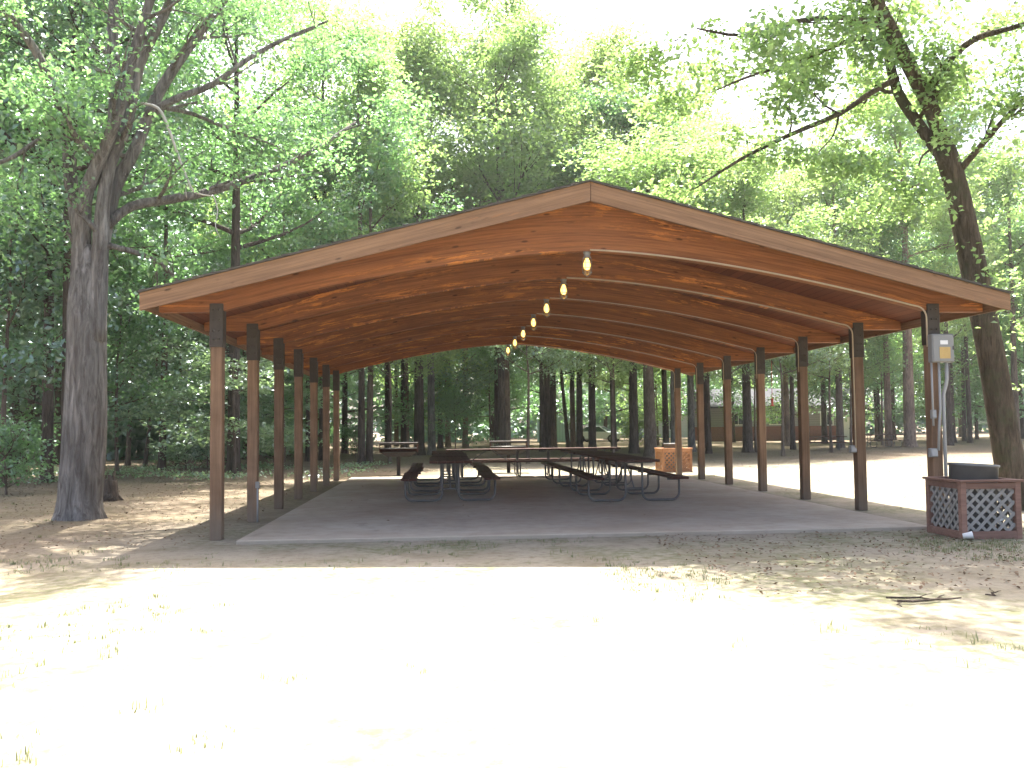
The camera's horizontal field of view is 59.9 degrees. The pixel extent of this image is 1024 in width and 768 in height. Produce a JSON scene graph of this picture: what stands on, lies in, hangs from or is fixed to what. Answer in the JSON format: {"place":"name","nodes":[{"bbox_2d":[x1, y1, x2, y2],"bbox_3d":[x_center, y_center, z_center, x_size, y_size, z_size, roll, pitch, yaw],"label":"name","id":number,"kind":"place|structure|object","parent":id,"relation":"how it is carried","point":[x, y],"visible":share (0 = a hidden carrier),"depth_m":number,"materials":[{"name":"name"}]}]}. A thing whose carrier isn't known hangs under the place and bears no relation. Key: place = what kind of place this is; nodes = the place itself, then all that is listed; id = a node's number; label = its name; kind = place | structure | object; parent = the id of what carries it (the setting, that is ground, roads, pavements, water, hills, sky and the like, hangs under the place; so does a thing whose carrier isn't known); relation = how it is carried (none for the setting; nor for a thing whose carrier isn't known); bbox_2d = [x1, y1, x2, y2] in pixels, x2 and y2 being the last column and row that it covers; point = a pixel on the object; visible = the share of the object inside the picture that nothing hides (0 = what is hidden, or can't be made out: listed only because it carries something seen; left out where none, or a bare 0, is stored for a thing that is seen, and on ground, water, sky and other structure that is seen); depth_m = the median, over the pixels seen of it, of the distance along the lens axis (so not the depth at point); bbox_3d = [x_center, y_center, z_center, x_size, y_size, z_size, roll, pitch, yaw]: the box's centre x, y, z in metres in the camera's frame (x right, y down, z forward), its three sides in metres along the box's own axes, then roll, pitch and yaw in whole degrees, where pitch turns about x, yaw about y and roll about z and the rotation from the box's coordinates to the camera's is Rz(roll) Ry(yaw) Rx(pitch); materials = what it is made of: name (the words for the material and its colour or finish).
{"place":"outdoors","nodes":[
{"label":"outdoors","id":0,"kind":"place"},
{"bbox_2d":[0,426,1023,767],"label":"ground","id":1,"kind":"structure","parent":0,"point":[516,654],"depth_m":5.79,"materials":[{"name":"beige sand"}]},
{"bbox_2d":[0,414,59,494],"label":"shrub","id":2,"kind":"object","parent":1,"relation":"on","point":[13,446],"visible":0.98,"depth_m":20.12,"materials":[{"name":"green plant"}]},
{"bbox_2d":[0,157,142,486],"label":"sapling","id":3,"kind":"object","parent":1,"relation":"on","point":[26,355],"visible":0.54,"depth_m":22.59,"materials":[{"name":"green plant"}]},
{"bbox_2d":[0,25,197,471],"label":"broadleaf tree","id":4,"kind":"object","parent":1,"relation":"on","point":[140,317],"visible":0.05,"depth_m":30.73,"materials":[{"name":"green plant"}]},
{"bbox_2d":[0,235,201,475],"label":"sapling","id":5,"kind":"object","parent":1,"relation":"on","point":[15,395],"visible":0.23,"depth_m":27.05,"materials":[{"name":"green plant"}]},
{"bbox_2d":[0,256,204,474],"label":"sapling","id":6,"kind":"object","parent":1,"relation":"on","point":[138,345],"visible":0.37,"depth_m":29.08,"materials":[{"name":"green plant"}]},
{"bbox_2d":[0,90,209,464],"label":"broadleaf tree","id":7,"kind":"object","parent":1,"relation":"on","point":[57,447],"depth_m":38.36,"materials":[{"name":"green plant"}]},
{"bbox_2d":[0,0,235,482],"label":"broadleaf tree","id":8,"kind":"object","parent":1,"relation":"on","point":[48,412],"visible":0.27,"depth_m":23.50,"materials":[{"name":"green plant"}]},
{"bbox_2d":[0,7,246,476],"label":"broadleaf tree","id":9,"kind":"object","parent":1,"relation":"on","point":[120,401],"visible":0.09,"depth_m":29.54,"materials":[{"name":"green plant"}]},
{"bbox_2d":[0,0,260,487],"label":"broadleaf tree","id":10,"kind":"object","parent":1,"relation":"on","point":[72,24],"visible":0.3,"depth_m":22.25,"materials":[{"name":"green plant"}]},
{"bbox_2d":[56,173,227,465],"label":"broadleaf tree","id":11,"kind":"object","parent":1,"relation":"on","point":[128,453],"visible":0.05,"depth_m":36.76,"materials":[{"name":"green plant"}]},
{"bbox_2d":[107,224,226,466],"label":"broadleaf tree","id":12,"kind":"object","parent":1,"relation":"on","point":[145,458],"visible":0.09,"depth_m":34.89,"materials":[{"name":"green plant"}]},
{"bbox_2d":[62,16,279,469],"bbox_3d":[-12.847,-5.079,32.981,8.042,16.441,9.194,-3,-4,44],"label":"broadleaf tree","id":13,"kind":"object","parent":1,"relation":"on","point":[212,252],"visible":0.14,"depth_m":32.16,"materials":[{"name":"green plant"}]},
{"bbox_2d":[107,252,245,466],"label":"sapling","id":14,"kind":"object","parent":1,"relation":"on","point":[211,269],"visible":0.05,"depth_m":34.95,"materials":[{"name":"green plant"}]},
{"bbox_2d":[151,420,209,469],"bbox_3d":[-11.835,2.123,31.986,2.376,1.931,1.973,-2,-3,19],"label":"shrub","id":15,"kind":"object","parent":1,"relation":"on","point":[186,459],"visible":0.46,"depth_m":31.74,"materials":[{"name":"green plant"}]},
{"bbox_2d":[7,459,390,484],"bbox_3d":[-12.947,2.837,29.381,17.636,0.326,11.867,0,-3,-5],"label":"ground cover","id":16,"kind":"object","parent":1,"relation":"on","point":[265,465],"visible":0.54,"depth_m":28.45,"materials":[{"name":"green plant"}]},
{"bbox_2d":[109,336,309,475],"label":"sapling","id":17,"kind":"object","parent":1,"relation":"on","point":[195,370],"visible":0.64,"depth_m":26.58,"materials":[{"name":"green plant"}]},
{"bbox_2d":[55,0,381,472],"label":"broadleaf tree","id":18,"kind":"object","parent":1,"relation":"on","point":[285,140],"visible":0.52,"depth_m":30.17,"materials":[{"name":"green plant"}]},
{"bbox_2d":[0,0,439,520],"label":"broadleaf tree","id":19,"kind":"object","parent":1,"relation":"on","point":[82,463],"visible":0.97,"depth_m":14.52,"materials":[{"name":"green plant"}]},
{"bbox_2d":[136,87,331,442],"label":"broadleaf tree","id":20,"kind":"object","parent":1,"relation":"on","point":[242,397],"visible":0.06,"depth_m":40.41,"materials":[{"name":"green plant"}]},
{"bbox_2d":[158,156,351,458],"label":"broadleaf tree","id":21,"kind":"object","parent":1,"relation":"on","point":[290,412],"visible":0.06,"depth_m":40.61,"materials":[{"name":"green plant"}]},
{"bbox_2d":[198,368,341,466],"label":"sapling","id":22,"kind":"object","parent":1,"relation":"on","point":[289,435],"visible":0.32,"depth_m":32.62,"materials":[{"name":"green plant"}]},
{"bbox_2d":[209,77,393,460],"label":"broadleaf tree","id":23,"kind":"object","parent":1,"relation":"on","point":[307,448],"visible":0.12,"depth_m":39.18,"materials":[{"name":"green plant"}]},
{"bbox_2d":[176,0,465,460],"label":"broadleaf tree","id":24,"kind":"object","parent":1,"relation":"on","point":[338,24],"visible":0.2,"depth_m":40.06,"materials":[{"name":"green plant"}]},
{"bbox_2d":[224,117,470,453],"bbox_3d":[-8.809,-6.227,52.029,17.227,20.513,12.760,1,-3,-29],"label":"broadleaf tree","id":25,"kind":"object","parent":1,"relation":"on","point":[346,411],"visible":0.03,"depth_m":53.48,"materials":[{"name":"green plant"}]},
{"bbox_2d":[255,40,451,462],"bbox_3d":[-6.129,-5.319,37.583,8.425,17.224,9.632,-3,-4,44],"label":"broadleaf tree","id":26,"kind":"object","parent":1,"relation":"on","point":[369,419],"visible":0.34,"depth_m":36.17,"materials":[{"name":"green plant"}]},
{"bbox_2d":[240,9,474,463],"bbox_3d":[-6.131,-5.759,36.663,10.096,18.007,8.763,1,-3,-25],"label":"broadleaf tree","id":27,"kind":"object","parent":1,"relation":"on","point":[381,152],"visible":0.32,"depth_m":35.24,"materials":[{"name":"green plant"}]},
{"bbox_2d":[292,364,425,454],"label":"sapling","id":28,"kind":"object","parent":1,"relation":"on","point":[377,408],"visible":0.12,"depth_m":49.16,"materials":[{"name":"green plant"}]},
{"bbox_2d":[284,0,519,454],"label":"broadleaf tree","id":29,"kind":"object","parent":1,"relation":"on","point":[419,436],"visible":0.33,"depth_m":45.79,"materials":[{"name":"green plant"}]},
{"bbox_2d":[298,0,507,447],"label":"broadleaf tree","id":30,"kind":"object","parent":1,"relation":"on","point":[403,435],"depth_m":54.10,"materials":[{"name":"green plant"}]},
{"bbox_2d":[345,33,482,454],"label":"broadleaf tree","id":31,"kind":"object","parent":1,"relation":"on","point":[431,413],"visible":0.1,"depth_m":46.71,"materials":[{"name":"green plant"}]},
{"bbox_2d":[361,348,470,463],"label":"broadleaf tree","id":32,"kind":"object","parent":1,"relation":"on","point":[401,375],"visible":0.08,"depth_m":35.88,"materials":[{"name":"green plant"}]},
{"bbox_2d":[365,347,488,434],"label":"sapling","id":33,"kind":"object","parent":1,"relation":"on","point":[444,365],"visible":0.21,"depth_m":57.73,"materials":[{"name":"green plant"}]},
{"bbox_2d":[377,125,525,448],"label":"broadleaf tree","id":34,"kind":"object","parent":1,"relation":"on","point":[440,445],"visible":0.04,"depth_m":55.57,"materials":[{"name":"green plant"}]},
{"bbox_2d":[429,385,498,448],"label":"sapling","id":35,"kind":"object","parent":1,"relation":"on","point":[451,404],"visible":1,"depth_m":43.79,"materials":[{"name":"green plant"}]},
{"bbox_2d":[409,345,538,447],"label":"sapling","id":36,"kind":"object","parent":1,"relation":"on","point":[483,349],"visible":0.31,"depth_m":61.75,"materials":[{"name":"green plant"}]},
{"bbox_2d":[414,192,538,444],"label":"broadleaf tree","id":37,"kind":"object","parent":1,"relation":"on","point":[491,400],"visible":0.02,"depth_m":64.73,"materials":[{"name":"green plant"}]},
{"bbox_2d":[411,347,575,440],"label":"broadleaf tree","id":38,"kind":"object","parent":1,"relation":"on","point":[535,409],"visible":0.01,"depth_m":79.12,"materials":[{"name":"green plant"}]},
{"bbox_2d":[420,0,580,445],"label":"pine tree","id":39,"kind":"object","parent":1,"relation":"on","point":[483,5],"visible":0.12,"depth_m":49.98,"materials":[{"name":"green plant"}]},
{"bbox_2d":[0,87,1023,460],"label":"woodland","id":40,"kind":"object","parent":1,"relation":"on","point":[478,429],"visible":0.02,"depth_m":89.40,"materials":[{"name":"green plant"}]},
{"bbox_2d":[0,449,1023,595],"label":"dead leaves","id":41,"kind":"object","parent":1,"relation":"on","point":[923,583],"visible":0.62,"depth_m":10.10,"materials":[{"name":"brown plant"}]},
{"bbox_2d":[428,64,640,450],"bbox_3d":[3.409,-8.136,54.692,21.529,24.315,13.033,1,-3,-33],"label":"broadleaf tree","id":42,"kind":"object","parent":1,"relation":"on","point":[547,422],"visible":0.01,"depth_m":53.12,"materials":[{"name":"green plant"}]},
{"bbox_2d":[477,345,596,463],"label":"broadleaf tree","id":43,"kind":"object","parent":1,"relation":"on","point":[541,351],"visible":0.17,"depth_m":34.21,"materials":[{"name":"green plant"}]},
{"bbox_2d":[455,347,620,423],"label":"broadleaf tree","id":44,"kind":"object","parent":1,"relation":"on","point":[597,402],"visible":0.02,"depth_m":76.04,"materials":[{"name":"green plant"}]},
{"bbox_2d":[466,58,616,447],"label":"broadleaf tree","id":45,"kind":"object","parent":1,"relation":"on","point":[553,419],"depth_m":58.20,"materials":[{"name":"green plant"}]},
{"bbox_2d":[489,125,599,451],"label":"broadleaf tree","id":46,"kind":"object","parent":1,"relation":"on","point":[541,417],"visible":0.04,"depth_m":51.23,"materials":[{"name":"green plant"}]},
{"bbox_2d":[355,0,740,454],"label":"broadleaf tree","id":47,"kind":"object","parent":1,"relation":"on","point":[510,47],"visible":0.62,"depth_m":44.59,"materials":[{"name":"green plant"}]},
{"bbox_2d":[511,350,616,447],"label":"broadleaf tree","id":48,"kind":"object","parent":1,"relation":"on","point":[567,438],"visible":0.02,"depth_m":56.63,"materials":[{"name":"green plant"}]},
{"bbox_2d":[505,169,656,450],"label":"broadleaf tree","id":49,"kind":"object","parent":1,"relation":"on","point":[615,430],"visible":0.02,"depth_m":50.41,"materials":[{"name":"green plant"}]},
{"bbox_2d":[236,473,926,544],"bbox_3d":[0.471,2.289,18.130,8.800,0.140,14.050,0,-3,-5],"label":"concrete pad","id":50,"kind":"object","parent":1,"relation":"on","point":[529,506],"visible":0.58,"depth_m":13.59,"materials":[{"name":"grey concrete"}]},
{"bbox_2d":[407,453,491,491],"bbox_3d":[-1.363,1.921,19.432,1.757,0.746,2.380,0,-3,-4],"label":"picnic table","id":51,"kind":"object","parent":50,"relation":"on","point":[419,470],"visible":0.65,"depth_m":19.05,"materials":[{"name":"brown wood"}]},
{"bbox_2d":[401,457,499,501],"bbox_3d":[-1.188,1.794,16.891,1.757,0.746,2.380,0,-3,-5],"label":"picnic table","id":52,"kind":"object","parent":50,"relation":"on","point":[408,477],"visible":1,"depth_m":16.16,"materials":[{"name":"brown wood"}]},
{"bbox_2d":[446,448,535,477],"bbox_3d":[-0.619,2.163,24.502,2.380,0.746,1.757,0,-3,-5],"label":"picnic table","id":53,"kind":"object","parent":50,"relation":"on","point":[518,460],"visible":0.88,"depth_m":24.25,"materials":[{"name":"brown wood"}]},
{"bbox_2d":[138,179,1011,540],"bbox_3d":[0.430,0.026,18.680,11.190,4.535,14.959,0,-3,-5],"label":"picnic shelter","id":54,"kind":"object","parent":50,"relation":"on","point":[678,289],"visible":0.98,"depth_m":13.90,"materials":[{"name":"wood"}]},
{"bbox_2d":[927,334,953,513],"bbox_3d":[5.824,0.609,11.979,0.310,2.572,0.146,0,-3,-5],"label":"electrical box","id":55,"kind":"object","parent":54,"relation":"attached to","point":[940,348],"visible":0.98,"depth_m":11.99,"materials":[{"name":"metal"}]},
{"bbox_2d":[531,447,620,475],"bbox_3d":[1.777,2.143,24.647,2.380,0.746,1.757,0,-3,-4],"label":"picnic table","id":56,"kind":"object","parent":50,"relation":"on","point":[553,460],"visible":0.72,"depth_m":24.36,"materials":[{"name":"brown wood"}]},
{"bbox_2d":[541,449,623,483],"bbox_3d":[1.698,1.991,21.534,1.757,0.746,2.380,0,-3,-4],"label":"picnic table","id":57,"kind":"object","parent":50,"relation":"on","point":[550,464],"visible":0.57,"depth_m":20.98,"materials":[{"name":"brown wood"}]},
{"bbox_2d":[554,452,653,491],"bbox_3d":[1.929,1.866,19.048,1.757,0.746,2.380,0,-3,-5],"label":"picnic table","id":58,"kind":"object","parent":50,"relation":"on","point":[588,454],"visible":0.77,"depth_m":18.52,"materials":[{"name":"brown wood"}]},
{"bbox_2d":[570,455,688,501],"bbox_3d":[2.104,1.738,16.507,1.757,0.746,2.380,0,-3,-4],"label":"picnic table","id":59,"kind":"object","parent":50,"relation":"on","point":[625,460],"visible":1,"depth_m":15.78,"materials":[{"name":"brown wood"}]},
{"bbox_2d":[549,352,654,452],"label":"broadleaf tree","id":60,"kind":"object","parent":1,"relation":"on","point":[619,363],"visible":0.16,"depth_m":37.02,"materials":[{"name":"green plant"}]},
{"bbox_2d":[548,60,732,453],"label":"broadleaf tree","id":61,"kind":"object","parent":1,"relation":"on","point":[633,395],"visible":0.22,"depth_m":45.55,"materials":[{"name":"green plant"}]},
{"bbox_2d":[484,7,829,449],"bbox_3d":[5.490,-9.311,49.612,13.999,26.116,23.124,2,-4,-38],"label":"broadleaf tree","id":62,"kind":"object","parent":1,"relation":"on","point":[594,42],"visible":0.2,"depth_m":49.55,"materials":[{"name":"green plant"}]},
{"bbox_2d":[620,368,695,445],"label":"sapling","id":63,"kind":"object","parent":1,"relation":"on","point":[657,378],"visible":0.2,"depth_m":62.88,"materials":[{"name":"green plant"}]},
{"bbox_2d":[551,119,776,456],"bbox_3d":[5.422,-4.250,40.124,14.345,15.076,14.305,0,-3,-20],"label":"broadleaf tree","id":64,"kind":"object","parent":1,"relation":"on","point":[621,167],"visible":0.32,"depth_m":40.00,"materials":[{"name":"green plant"}]},
{"bbox_2d":[654,447,692,471],"bbox_3d":[4.908,2.298,27.002,0.970,0.716,0.850,0,-3,-6],"label":"bin surround","id":65,"kind":"object","parent":1,"relation":"on","point":[660,454],"visible":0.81,"depth_m":26.64,"materials":[{"name":"brown wood"}]},
{"bbox_2d":[605,110,793,453],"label":"broadleaf tree","id":66,"kind":"object","parent":1,"relation":"on","point":[707,400],"visible":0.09,"depth_m":42.97,"materials":[{"name":"green plant"}]},
{"bbox_2d":[646,110,761,451],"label":"broadleaf tree","id":67,"kind":"object","parent":1,"relation":"on","point":[691,417],"visible":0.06,"depth_m":46.83,"materials":[{"name":"green plant"}]},
{"bbox_2d":[632,60,844,447],"bbox_3d":[11.813,-7.656,57.195,12.550,23.414,20.732,0,-3,-7],"label":"broadleaf tree","id":68,"kind":"object","parent":1,"relation":"on","point":[737,124],"visible":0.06,"depth_m":53.65,"materials":[{"name":"green plant"}]},
{"bbox_2d":[704,359,790,451],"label":"sapling","id":69,"kind":"object","parent":1,"relation":"on","point":[737,383],"visible":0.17,"depth_m":45.38,"materials":[{"name":"green plant"}]},
{"bbox_2d":[694,231,843,441],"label":"broadleaf tree","id":70,"kind":"object","parent":1,"relation":"on","point":[752,404],"visible":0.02,"depth_m":69.17,"materials":[{"name":"green plant"}]},
{"bbox_2d":[694,126,844,452],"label":"broadleaf tree","id":71,"kind":"object","parent":1,"relation":"on","point":[747,447],"visible":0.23,"depth_m":44.62,"materials":[{"name":"green plant"}]},
{"bbox_2d":[684,388,868,440],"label":"brick house","id":72,"kind":"structure","parent":1,"relation":"on","point":[773,432],"depth_m":77.59,"materials":[{"name":"brown"}]},
{"bbox_2d":[709,365,846,442],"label":"broadleaf tree","id":73,"kind":"object","parent":1,"relation":"on","point":[733,419],"visible":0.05,"depth_m":69.13,"materials":[{"name":"green plant"}]},
{"bbox_2d":[758,135,835,445],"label":"broadleaf tree","id":74,"kind":"object","parent":1,"relation":"on","point":[786,413],"visible":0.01,"depth_m":57.43,"materials":[{"name":"green plant"}]},
{"bbox_2d":[585,0,1023,510],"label":"maple tree","id":75,"kind":"object","parent":1,"relation":"on","point":[927,86],"visible":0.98,"depth_m":13.53,"materials":[{"name":"green plant"}]},
{"bbox_2d":[736,149,882,449],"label":"broadleaf tree","id":76,"kind":"object","parent":1,"relation":"on","point":[790,194],"visible":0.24,"depth_m":49.21,"materials":[{"name":"green plant"}]},
{"bbox_2d":[752,343,867,455],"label":"sapling","id":77,"kind":"object","parent":1,"relation":"on","point":[824,355],"visible":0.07,"depth_m":38.75,"materials":[{"name":"green plant"}]},
{"bbox_2d":[765,337,872,452],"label":"sapling","id":78,"kind":"object","parent":1,"relation":"on","point":[836,362],"visible":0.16,"depth_m":43.48,"materials":[{"name":"green plant"}]},
{"bbox_2d":[774,116,926,447],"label":"broadleaf tree","id":79,"kind":"object","parent":1,"relation":"on","point":[839,412],"visible":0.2,"depth_m":51.49,"materials":[{"name":"green plant"}]},
{"bbox_2d":[758,166,970,366],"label":"broadleaf tree","id":80,"kind":"object","parent":1,"relation":"on","point":[891,334],"visible":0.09,"depth_m":54.63,"materials":[{"name":"green plant"}]},
{"bbox_2d":[808,337,925,428],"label":"sapling","id":81,"kind":"object","parent":1,"relation":"on","point":[844,393],"visible":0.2,"depth_m":62.41,"materials":[{"name":"green plant"}]},
{"bbox_2d":[820,336,914,444],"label":"sapling","id":82,"kind":"object","parent":1,"relation":"on","point":[873,374],"visible":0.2,"depth_m":51.59,"materials":[{"name":"green plant"}]},
{"bbox_2d":[841,331,923,445],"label":"sapling","id":83,"kind":"object","parent":1,"relation":"on","point":[899,372],"visible":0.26,"depth_m":56.02,"materials":[{"name":"green plant"}]},
{"bbox_2d":[795,188,974,438],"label":"broadleaf tree","id":84,"kind":"object","parent":1,"relation":"on","point":[871,409],"visible":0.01,"depth_m":68.09,"materials":[{"name":"green plant"}]},
{"bbox_2d":[810,130,967,445],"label":"broadleaf tree","id":85,"kind":"object","parent":1,"relation":"on","point":[887,413],"visible":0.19,"depth_m":53.50,"materials":[{"name":"green plant"}]},
{"bbox_2d":[809,59,1023,446],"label":"broadleaf tree","id":86,"kind":"object","parent":1,"relation":"on","point":[909,426],"visible":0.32,"depth_m":51.71,"materials":[{"name":"green plant"}]},
{"bbox_2d":[870,319,978,427],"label":"sapling","id":87,"kind":"object","parent":1,"relation":"on","point":[917,384],"visible":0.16,"depth_m":59.70,"materials":[{"name":"green plant"}]},
{"bbox_2d":[860,79,1022,442],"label":"broadleaf tree","id":88,"kind":"object","parent":1,"relation":"on","point":[949,118],"visible":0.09,"depth_m":62.57,"materials":[{"name":"green plant"}]},
{"bbox_2d":[874,179,1023,445],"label":"broadleaf tree","id":89,"kind":"object","parent":1,"relation":"on","point":[942,219],"visible":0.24,"depth_m":54.20,"materials":[{"name":"green plant"}]},
{"bbox_2d":[877,157,1023,442],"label":"broadleaf tree","id":90,"kind":"object","parent":1,"relation":"on","point":[969,412],"visible":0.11,"depth_m":60.24,"materials":[{"name":"green plant"}]},
{"bbox_2d":[892,192,1023,421],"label":"broadleaf tree","id":91,"kind":"object","parent":1,"relation":"on","point":[973,407],"visible":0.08,"depth_m":66.10,"materials":[{"name":"green plant"}]},
{"bbox_2d":[894,235,1023,440],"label":"broadleaf tree","id":92,"kind":"object","parent":1,"relation":"on","point":[964,432],"visible":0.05,"depth_m":66.88,"materials":[{"name":"green plant"}]},
{"bbox_2d":[917,129,1023,440],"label":"broadleaf tree","id":93,"kind":"object","parent":1,"relation":"on","point":[996,184],"visible":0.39,"depth_m":57.83,"materials":[{"name":"green plant"}]},
{"bbox_2d":[922,476,1023,539],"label":"bin surround","id":94,"kind":"object","parent":1,"relation":"on","point":[1003,487],"visible":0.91,"depth_m":10.54,"materials":[{"name":"wood"}]},
{"bbox_2d":[947,462,999,530],"bbox_3d":[5.668,1.404,10.931,0.582,0.845,0.582,3,-3,-4],"label":"trash can","id":95,"kind":"object","parent":1,"relation":"on","point":[966,471],"visible":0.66,"depth_m":10.71,"materials":[{"name":"metal"}]},
{"bbox_2d":[941,192,1023,438],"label":"broadleaf tree","id":96,"kind":"object","parent":1,"relation":"on","point":[1020,392],"depth_m":71.69,"materials":[{"name":"green plant"}]},
{"bbox_2d":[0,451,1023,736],"bbox_3d":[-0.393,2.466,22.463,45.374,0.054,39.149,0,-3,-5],"label":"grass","id":97,"kind":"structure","parent":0,"point":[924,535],"depth_m":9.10,"materials":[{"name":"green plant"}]},
{"bbox_2d":[0,550,1023,765],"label":"tall grass","id":98,"kind":"structure","parent":0,"point":[117,649],"depth_m":5.42,"materials":[{"name":"green plant"}]},
{"bbox_2d":[14,0,1023,432],"label":"sky","id":99,"kind":"structure","parent":0,"point":[675,17],"materials":[{"name":"white"}]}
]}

